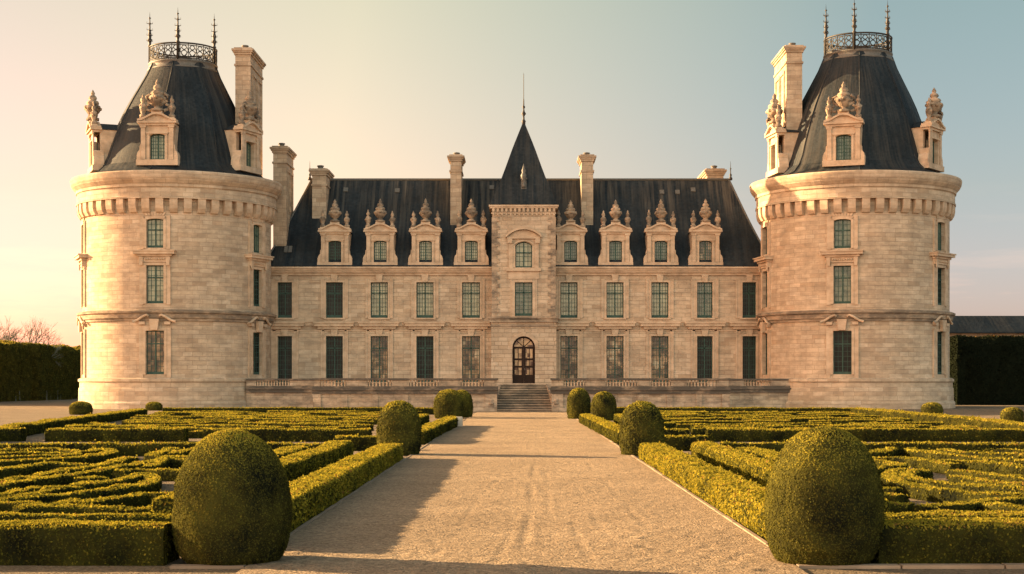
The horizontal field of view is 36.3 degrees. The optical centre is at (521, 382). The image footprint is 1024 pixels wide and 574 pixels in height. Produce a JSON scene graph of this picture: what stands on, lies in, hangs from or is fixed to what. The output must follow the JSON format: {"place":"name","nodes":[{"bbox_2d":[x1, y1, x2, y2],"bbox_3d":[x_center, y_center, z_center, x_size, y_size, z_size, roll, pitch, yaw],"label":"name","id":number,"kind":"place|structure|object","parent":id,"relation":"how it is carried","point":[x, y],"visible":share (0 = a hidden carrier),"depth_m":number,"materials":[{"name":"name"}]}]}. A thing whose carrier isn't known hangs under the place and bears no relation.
{"place":"outdoors","nodes":[
{"label":"outdoors","id":0,"kind":"place"},
{"bbox_2d":[246,378,497,411],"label":"terrace","id":1,"kind":"structure","parent":0,"point":[328,392],"depth_m":116.00,"materials":[{"name":"stone"}]},
{"bbox_2d":[0,399,1023,573],"bbox_3d":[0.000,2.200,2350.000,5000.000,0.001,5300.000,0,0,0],"label":"ground","id":2,"kind":"structure","parent":0,"point":[19,411],"depth_m":32.62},
{"bbox_2d":[0,427,26,441],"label":"box hedge","id":3,"kind":"object","parent":2,"relation":"on","point":[7,434],"visible":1,"depth_m":57.92,"materials":[{"name":"green plant"}]},
{"bbox_2d":[0,340,33,401],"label":"tall hedge","id":4,"kind":"object","parent":2,"relation":"on","point":[16,376],"visible":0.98,"depth_m":180.77,"materials":[{"name":"green plant"}]},
{"bbox_2d":[1,316,63,367],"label":"bare tree","id":5,"kind":"object","parent":2,"relation":"on","point":[37,331],"visible":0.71,"depth_m":191.46,"materials":[{"name":"brown plant"}]},
{"bbox_2d":[0,497,80,511],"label":"box hedge","id":6,"kind":"object","parent":2,"relation":"on","point":[7,506],"visible":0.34,"depth_m":25.58,"materials":[{"name":"green plant"}]},
{"bbox_2d":[0,446,83,460],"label":"box hedge","id":7,"kind":"object","parent":2,"relation":"on","point":[69,452],"visible":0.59,"depth_m":44.70,"materials":[{"name":"green plant"}]},
{"bbox_2d":[0,459,89,478],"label":"box hedge","id":8,"kind":"object","parent":2,"relation":"on","point":[21,469],"visible":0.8,"depth_m":36.69,"materials":[{"name":"green plant"}]},
{"bbox_2d":[22,341,72,400],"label":"tall hedge","id":9,"kind":"object","parent":2,"relation":"on","point":[51,379],"visible":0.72,"depth_m":191.51,"materials":[{"name":"green plant"}]},
{"bbox_2d":[0,446,119,466],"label":"box hedge","id":10,"kind":"object","parent":2,"relation":"on","point":[95,455],"visible":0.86,"depth_m":40.98,"materials":[{"name":"green plant"}]},
{"bbox_2d":[0,454,139,481],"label":"box hedge","id":11,"kind":"object","parent":2,"relation":"on","point":[118,460],"visible":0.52,"depth_m":35.70,"materials":[{"name":"green plant"}]},
{"bbox_2d":[64,344,80,398],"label":"tall hedge","id":12,"kind":"object","parent":2,"relation":"on","point":[75,353],"visible":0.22,"depth_m":205.87,"materials":[{"name":"green plant"}]},
{"bbox_2d":[0,408,147,435],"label":"box hedge","id":13,"kind":"object","parent":2,"relation":"on","point":[37,427],"visible":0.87,"depth_m":75.65,"materials":[{"name":"green plant"}]},
{"bbox_2d":[0,471,161,503],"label":"box hedge","id":14,"kind":"object","parent":2,"relation":"on","point":[135,482],"visible":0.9,"depth_m":28.77,"materials":[{"name":"green plant"}]},
{"bbox_2d":[69,401,92,414],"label":"topiary bush","id":15,"kind":"object","parent":2,"relation":"on","point":[80,408],"visible":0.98,"depth_m":105.42,"materials":[{"name":"green plant"}]},
{"bbox_2d":[11,502,151,513],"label":"box hedge","id":16,"kind":"object","parent":2,"relation":"on","point":[82,508],"visible":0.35,"depth_m":24.38,"materials":[{"name":"green plant"}]},
{"bbox_2d":[0,459,167,492],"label":"box hedge","id":17,"kind":"object","parent":2,"relation":"on","point":[65,478],"visible":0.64,"depth_m":32.79,"materials":[{"name":"green plant"}]},
{"bbox_2d":[0,511,171,521],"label":"box hedge","id":18,"kind":"object","parent":2,"relation":"on","point":[143,516],"visible":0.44,"depth_m":20.84,"materials":[{"name":"green plant"}]},
{"bbox_2d":[0,518,179,565],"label":"box hedge","id":19,"kind":"object","parent":2,"relation":"on","point":[56,542],"visible":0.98,"depth_m":18.70,"materials":[{"name":"green plant"}]},
{"bbox_2d":[69,491,148,506],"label":"box hedge","id":20,"kind":"object","parent":2,"relation":"on","point":[138,499],"visible":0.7,"depth_m":26.88,"materials":[{"name":"green plant"}]},
{"bbox_2d":[44,426,190,441],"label":"box hedge","id":21,"kind":"object","parent":2,"relation":"on","point":[139,434],"visible":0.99,"depth_m":57.63,"materials":[{"name":"green plant"}]},
{"bbox_2d":[111,467,179,480],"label":"box hedge","id":22,"kind":"object","parent":2,"relation":"on","point":[168,474],"visible":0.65,"depth_m":34.74,"materials":[{"name":"green plant"}]},
{"bbox_2d":[0,440,321,455],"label":"box hedge","id":23,"kind":"object","parent":2,"relation":"on","point":[133,449],"visible":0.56,"depth_m":46.40,"materials":[{"name":"green plant"}]},
{"bbox_2d":[141,456,184,468],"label":"box hedge","id":24,"kind":"object","parent":2,"relation":"on","point":[173,462],"visible":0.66,"depth_m":39.22,"materials":[{"name":"green plant"}]},
{"bbox_2d":[70,13,282,408],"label":"round tower","id":25,"kind":"structure","parent":2,"relation":"on","point":[176,192],"depth_m":128.57,"materials":[{"name":"stone"}]},
{"bbox_2d":[73,253,87,307],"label":"window","id":26,"kind":"structure","parent":25,"relation":"in","point":[81,258],"depth_m":130.87,"materials":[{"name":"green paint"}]},
{"bbox_2d":[77,316,85,377],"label":"window","id":27,"kind":"structure","parent":25,"relation":"in","point":[80,324],"depth_m":131.10,"materials":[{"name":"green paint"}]},
{"bbox_2d":[132,313,175,377],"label":"window","id":28,"kind":"structure","parent":25,"relation":"in","point":[158,339],"depth_m":127.03,"materials":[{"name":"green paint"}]},
{"bbox_2d":[131,250,176,304],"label":"window","id":29,"kind":"structure","parent":25,"relation":"in","point":[159,272],"depth_m":127.00,"materials":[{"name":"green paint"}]},
{"bbox_2d":[140,212,170,248],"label":"window","id":30,"kind":"structure","parent":25,"relation":"in","point":[159,231],"depth_m":127.03,"materials":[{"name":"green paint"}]},
{"bbox_2d":[248,217,264,254],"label":"window","id":31,"kind":"structure","parent":25,"relation":"in","point":[253,230],"depth_m":132.17,"materials":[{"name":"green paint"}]},
{"bbox_2d":[247,316,270,377],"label":"window","id":32,"kind":"structure","parent":25,"relation":"in","point":[253,338],"depth_m":132.06,"materials":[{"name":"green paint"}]},
{"bbox_2d":[244,253,273,307],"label":"window","id":33,"kind":"structure","parent":25,"relation":"in","point":[258,260],"depth_m":132.06,"materials":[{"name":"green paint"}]},
{"bbox_2d":[170,428,293,565],"bbox_3d":[-3.523,1.405,19.050,1.496,1.694,1.482,0,0,0],"label":"topiary bush","id":34,"kind":"object","parent":2,"relation":"on","point":[232,503],"visible":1,"depth_m":18.51,"materials":[{"name":"green plant"}]},
{"bbox_2d":[151,439,353,513],"bbox_3d":[-5.281,1.933,34.807,0.854,0.615,22.515,0,0,0],"label":"box hedge","id":35,"kind":"object","parent":2,"relation":"on","point":[299,464],"visible":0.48,"depth_m":37.03,"materials":[{"name":"green plant"}]},
{"bbox_2d":[202,426,372,441],"bbox_3d":[-8.699,1.937,57.989,6.349,0.632,0.964,0,0,0],"label":"box hedge","id":36,"kind":"object","parent":2,"relation":"on","point":[275,434],"visible":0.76,"depth_m":57.64,"materials":[{"name":"green plant"}]},
{"bbox_2d":[162,406,433,414],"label":"box hedge","id":37,"kind":"object","parent":2,"relation":"on","point":[427,410],"visible":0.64,"depth_m":106.02,"materials":[{"name":"green plant"}]},
{"bbox_2d":[244,421,373,430],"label":"box hedge","id":38,"kind":"object","parent":2,"relation":"on","point":[288,425],"visible":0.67,"depth_m":71.77,"materials":[{"name":"green plant"}]},
{"bbox_2d":[169,419,465,568],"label":"kerb","id":39,"kind":"structure","parent":2,"relation":"on","point":[191,566],"depth_m":23.15,"materials":[{"name":"stone"}]},
{"bbox_2d":[289,442,403,531],"bbox_3d":[-3.696,1.934,32.446,0.909,0.608,24.242,0,0,0],"label":"box hedge","id":40,"kind":"object","parent":2,"relation":"on","point":[314,493],"visible":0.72,"depth_m":29.39,"materials":[{"name":"green plant"}]},
{"bbox_2d":[334,433,377,450],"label":"box hedge","id":41,"kind":"object","parent":2,"relation":"on","point":[362,443],"visible":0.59,"depth_m":49.97,"materials":[{"name":"green plant"}]},
{"bbox_2d":[376,400,421,455],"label":"topiary bush","id":42,"kind":"object","parent":2,"relation":"on","point":[398,421],"visible":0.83,"depth_m":46.70,"materials":[{"name":"green plant"}]},
{"bbox_2d":[420,415,458,444],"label":"box hedge","id":43,"kind":"object","parent":2,"relation":"on","point":[431,431],"visible":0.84,"depth_m":63.08,"materials":[{"name":"green plant"}]},
{"bbox_2d":[433,389,464,418],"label":"topiary bush","id":44,"kind":"object","parent":2,"relation":"on","point":[448,402],"visible":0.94,"depth_m":94.30,"materials":[{"name":"green plant"}]},
{"bbox_2d":[269,74,760,385],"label":"chateau","id":45,"kind":"structure","parent":2,"relation":"on","point":[523,270],"depth_m":137.00,"materials":[{"name":"stone"}]},
{"bbox_2d":[271,273,297,318],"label":"window","id":46,"kind":"structure","parent":45,"relation":"in","point":[284,296],"depth_m":136.95,"materials":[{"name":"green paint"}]},
{"bbox_2d":[271,322,304,381],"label":"window","id":47,"kind":"structure","parent":45,"relation":"in","point":[284,346],"depth_m":136.95,"materials":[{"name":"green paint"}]},
{"bbox_2d":[313,322,354,381],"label":"window","id":48,"kind":"structure","parent":45,"relation":"in","point":[334,346],"depth_m":136.95,"materials":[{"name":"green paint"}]},
{"bbox_2d":[321,273,347,318],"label":"window","id":49,"kind":"structure","parent":45,"relation":"in","point":[334,296],"depth_m":137.25,"materials":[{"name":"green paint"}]},
{"bbox_2d":[358,322,399,381],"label":"window","id":50,"kind":"structure","parent":45,"relation":"in","point":[379,346],"depth_m":136.95,"materials":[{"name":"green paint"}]},
{"bbox_2d":[366,273,392,318],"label":"window","id":51,"kind":"structure","parent":45,"relation":"in","point":[379,296],"depth_m":137.25,"materials":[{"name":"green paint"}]},
{"bbox_2d":[404,322,444,381],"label":"window","id":52,"kind":"structure","parent":45,"relation":"in","point":[427,344],"depth_m":136.95,"materials":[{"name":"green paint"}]},
{"bbox_2d":[411,273,438,318],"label":"window","id":53,"kind":"structure","parent":45,"relation":"in","point":[427,293],"depth_m":137.25,"materials":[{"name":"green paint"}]},
{"bbox_2d":[450,322,490,381],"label":"window","id":54,"kind":"structure","parent":45,"relation":"in","point":[470,346],"depth_m":136.95,"materials":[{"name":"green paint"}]},
{"bbox_2d":[457,273,484,318],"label":"window","id":55,"kind":"structure","parent":45,"relation":"in","point":[470,296],"depth_m":137.25,"materials":[{"name":"green paint"}]},
{"bbox_2d":[509,279,537,318],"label":"window","id":56,"kind":"structure","parent":45,"relation":"in","point":[520,293],"depth_m":135.66,"materials":[{"name":"green paint"}]},
{"bbox_2d":[509,332,537,382],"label":"door","id":57,"kind":"structure","parent":45,"relation":"in","point":[523,349],"depth_m":135.72,"materials":[{"name":"brown wood"}]},
{"bbox_2d":[506,227,541,278],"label":"window","id":58,"kind":"structure","parent":45,"relation":"in","point":[524,254],"depth_m":135.32,"materials":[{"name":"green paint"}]},
{"bbox_2d":[556,273,582,318],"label":"window","id":59,"kind":"structure","parent":45,"relation":"in","point":[566,293],"depth_m":137.25,"materials":[{"name":"green paint"}]},
{"bbox_2d":[556,322,589,381],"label":"window","id":60,"kind":"structure","parent":45,"relation":"in","point":[566,344],"depth_m":137.25,"materials":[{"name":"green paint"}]},
{"bbox_2d":[601,273,628,318],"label":"window","id":61,"kind":"structure","parent":45,"relation":"in","point":[611,293],"depth_m":137.25,"materials":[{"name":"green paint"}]},
{"bbox_2d":[595,322,635,381],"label":"window","id":62,"kind":"structure","parent":45,"relation":"in","point":[611,344],"depth_m":136.95,"materials":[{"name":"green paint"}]},
{"bbox_2d":[646,273,673,318],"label":"window","id":63,"kind":"structure","parent":45,"relation":"in","point":[659,296],"depth_m":137.25,"materials":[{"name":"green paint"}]},
{"bbox_2d":[640,322,680,381],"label":"window","id":64,"kind":"structure","parent":45,"relation":"in","point":[659,346],"depth_m":136.95,"materials":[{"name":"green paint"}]},
{"bbox_2d":[684,322,725,381],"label":"window","id":65,"kind":"structure","parent":45,"relation":"in","point":[701,344],"depth_m":136.95,"materials":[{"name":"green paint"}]},
{"bbox_2d":[691,273,718,318],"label":"window","id":66,"kind":"structure","parent":45,"relation":"in","point":[701,293],"depth_m":136.95,"materials":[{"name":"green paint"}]},
{"bbox_2d":[729,322,760,381],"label":"window","id":67,"kind":"structure","parent":45,"relation":"in","point":[748,345],"depth_m":136.95,"materials":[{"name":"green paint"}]},
{"bbox_2d":[736,273,760,318],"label":"window","id":68,"kind":"structure","parent":45,"relation":"in","point":[748,295],"depth_m":136.95,"materials":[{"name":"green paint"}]},
{"bbox_2d":[566,387,590,418],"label":"topiary bush","id":69,"kind":"object","parent":2,"relation":"on","point":[578,401],"visible":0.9,"depth_m":92.47,"materials":[{"name":"green plant"}]},
{"bbox_2d":[578,413,619,444],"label":"box hedge","id":70,"kind":"object","parent":2,"relation":"on","point":[608,429],"visible":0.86,"depth_m":65.12,"materials":[{"name":"green plant"}]},
{"bbox_2d":[590,391,616,420],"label":"topiary bush","id":71,"kind":"object","parent":2,"relation":"on","point":[604,404],"visible":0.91,"depth_m":89.44,"materials":[{"name":"green plant"}]},
{"bbox_2d":[618,400,664,455],"bbox_3d":[3.623,1.392,46.904,1.407,1.720,1.432,0,0,0],"label":"topiary bush","id":72,"kind":"object","parent":2,"relation":"on","point":[641,421],"visible":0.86,"depth_m":46.40,"materials":[{"name":"green plant"}]},
{"bbox_2d":[665,434,709,450],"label":"box hedge","id":73,"kind":"object","parent":2,"relation":"on","point":[681,442],"visible":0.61,"depth_m":49.96,"materials":[{"name":"green plant"}]},
{"bbox_2d":[638,441,767,540],"bbox_3d":[3.699,1.929,32.456,0.896,0.612,24.202,0,0,0],"label":"box hedge","id":74,"kind":"object","parent":2,"relation":"on","point":[739,499],"visible":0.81,"depth_m":28.09,"materials":[{"name":"green plant"}]},
{"bbox_2d":[616,406,853,413],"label":"box hedge","id":75,"kind":"object","parent":2,"relation":"on","point":[728,409],"visible":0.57,"depth_m":105.97,"materials":[{"name":"green plant"}]},
{"bbox_2d":[737,445,778,461],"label":"box hedge","id":76,"kind":"object","parent":2,"relation":"on","point":[771,454],"visible":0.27,"depth_m":40.01,"materials":[{"name":"green plant"}]},
{"bbox_2d":[690,439,891,512],"bbox_3d":[5.287,1.933,34.804,0.853,0.614,22.557,0,0,0],"label":"box hedge","id":77,"kind":"object","parent":2,"relation":"on","point":[751,466],"visible":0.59,"depth_m":36.63,"materials":[{"name":"green plant"}]},
{"bbox_2d":[577,419,1023,568],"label":"kerb","id":78,"kind":"structure","parent":2,"relation":"on","point":[926,566],"depth_m":18.40,"materials":[{"name":"stone"}]},
{"bbox_2d":[763,426,884,565],"bbox_3d":[3.675,1.387,18.946,1.457,1.730,1.472,0,0,0],"label":"topiary bush","id":79,"kind":"object","parent":2,"relation":"on","point":[824,501],"visible":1,"depth_m":18.42,"materials":[{"name":"green plant"}]},
{"bbox_2d":[750,0,961,408],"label":"round tower","id":80,"kind":"structure","parent":2,"relation":"on","point":[854,192],"depth_m":128.63,"materials":[{"name":"stone"}]},
{"bbox_2d":[756,317,770,377],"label":"window","id":81,"kind":"structure","parent":80,"relation":"in","point":[762,326],"depth_m":133.32,"materials":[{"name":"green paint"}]},
{"bbox_2d":[753,255,773,308],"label":"window","id":82,"kind":"structure","parent":80,"relation":"in","point":[764,261],"depth_m":133.03,"materials":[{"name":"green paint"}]},
{"bbox_2d":[820,314,863,377],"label":"window","id":83,"kind":"structure","parent":80,"relation":"in","point":[846,340],"depth_m":127.69,"materials":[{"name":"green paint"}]},
{"bbox_2d":[820,250,864,304],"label":"window","id":84,"kind":"structure","parent":80,"relation":"in","point":[842,279],"depth_m":127.62,"materials":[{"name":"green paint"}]},
{"bbox_2d":[827,212,857,249],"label":"window","id":85,"kind":"structure","parent":80,"relation":"in","point":[843,233],"depth_m":127.69,"materials":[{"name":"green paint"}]},
{"bbox_2d":[933,215,947,252],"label":"window","id":86,"kind":"structure","parent":80,"relation":"in","point":[936,226],"depth_m":130.27,"materials":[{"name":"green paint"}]},
{"bbox_2d":[932,315,952,377],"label":"window","id":87,"kind":"structure","parent":80,"relation":"in","point":[936,333],"depth_m":130.01,"materials":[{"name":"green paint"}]},
{"bbox_2d":[929,251,956,306],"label":"window","id":88,"kind":"structure","parent":80,"relation":"in","point":[941,258],"depth_m":129.76,"materials":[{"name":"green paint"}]},
{"bbox_2d":[808,419,904,424],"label":"box hedge","id":89,"kind":"object","parent":2,"relation":"on","point":[840,421],"visible":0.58,"depth_m":77.65,"materials":[{"name":"green plant"}]},
{"bbox_2d":[705,426,1023,441],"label":"box hedge","id":90,"kind":"object","parent":2,"relation":"on","point":[862,434],"visible":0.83,"depth_m":57.63,"materials":[{"name":"green plant"}]},
{"bbox_2d":[719,439,1023,455],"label":"box hedge","id":91,"kind":"object","parent":2,"relation":"on","point":[778,446],"visible":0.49,"depth_m":46.41,"materials":[{"name":"green plant"}]},
{"bbox_2d":[872,456,967,473],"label":"box hedge","id":92,"kind":"object","parent":2,"relation":"on","point":[938,466],"visible":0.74,"depth_m":38.68,"materials":[{"name":"green plant"}]},
{"bbox_2d":[851,406,1023,428],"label":"box hedge","id":93,"kind":"object","parent":2,"relation":"on","point":[972,420],"visible":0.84,"depth_m":78.52,"materials":[{"name":"green plant"}]},
{"bbox_2d":[870,515,1023,564],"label":"box hedge","id":94,"kind":"object","parent":2,"relation":"on","point":[967,540],"visible":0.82,"depth_m":18.70,"materials":[{"name":"green plant"}]},
{"bbox_2d":[880,466,1023,502],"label":"box hedge","id":95,"kind":"object","parent":2,"relation":"on","point":[911,490],"visible":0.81,"depth_m":28.70,"materials":[{"name":"green plant"}]},
{"bbox_2d":[885,508,1023,519],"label":"box hedge","id":96,"kind":"object","parent":2,"relation":"on","point":[947,513],"visible":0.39,"depth_m":20.96,"materials":[{"name":"green plant"}]},
{"bbox_2d":[898,467,1023,493],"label":"box hedge","id":97,"kind":"object","parent":2,"relation":"on","point":[921,476],"visible":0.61,"depth_m":30.57,"materials":[{"name":"green plant"}]},
{"bbox_2d":[903,447,1023,465],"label":"box hedge","id":98,"kind":"object","parent":2,"relation":"on","point":[922,453],"visible":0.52,"depth_m":42.25,"materials":[{"name":"green plant"}]},
{"bbox_2d":[912,496,1023,511],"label":"box hedge","id":99,"kind":"object","parent":2,"relation":"on","point":[971,505],"visible":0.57,"depth_m":25.20,"materials":[{"name":"green plant"}]},
{"bbox_2d":[934,448,1023,458],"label":"box hedge","id":100,"kind":"object","parent":2,"relation":"on","point":[987,454],"visible":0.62,"depth_m":43.11,"materials":[{"name":"green plant"}]},
{"bbox_2d":[940,459,1023,475],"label":"box hedge","id":101,"kind":"object","parent":2,"relation":"on","point":[1003,468],"visible":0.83,"depth_m":37.47,"materials":[{"name":"green plant"}]},
{"bbox_2d":[946,468,1023,481],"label":"box hedge","id":102,"kind":"object","parent":2,"relation":"on","point":[992,475],"visible":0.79,"depth_m":33.83,"materials":[{"name":"green plant"}]},
{"bbox_2d":[948,474,1023,486],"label":"box hedge","id":103,"kind":"object","parent":2,"relation":"on","point":[954,479],"visible":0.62,"depth_m":31.62,"materials":[{"name":"green plant"}]},
{"bbox_2d":[950,334,1023,404],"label":"tall hedge","id":104,"kind":"object","parent":2,"relation":"on","point":[988,369],"visible":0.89,"depth_m":150.04,"materials":[{"name":"green plant"}]},
{"bbox_2d":[950,316,1023,336],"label":"outbuilding","id":105,"kind":"structure","parent":2,"relation":"on","point":[972,326],"depth_m":165.75,"materials":[{"name":"stone"}]},
{"bbox_2d":[980,500,1023,511],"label":"box hedge","id":106,"kind":"object","parent":2,"relation":"on","point":[997,505],"visible":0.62,"depth_m":24.84,"materials":[{"name":"green plant"}]},
{"bbox_2d":[1000,407,1023,421],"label":"topiary bush","id":107,"kind":"object","parent":2,"relation":"on","point":[1013,413],"visible":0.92,"depth_m":86.03,"materials":[{"name":"green plant"}]},
{"bbox_2d":[0,0,1023,346],"label":"sky","id":108,"kind":"structure","parent":0,"point":[355,88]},
{"bbox_2d":[235,411,807,573],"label":"path","id":109,"kind":"structure","parent":0,"point":[517,492],"depth_m":24.79,"materials":[{"name":"beige gravel"}]},
{"bbox_2d":[488,384,558,410],"bbox_3d":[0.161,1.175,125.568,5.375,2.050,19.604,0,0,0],"label":"entrance steps","id":110,"kind":"structure","parent":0,"point":[524,397],"depth_m":118.09,"materials":[{"name":"stone"}]},
{"bbox_2d":[550,378,790,411],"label":"terrace","id":111,"kind":"structure","parent":0,"point":[717,392],"depth_m":116.00,"materials":[{"name":"stone"}]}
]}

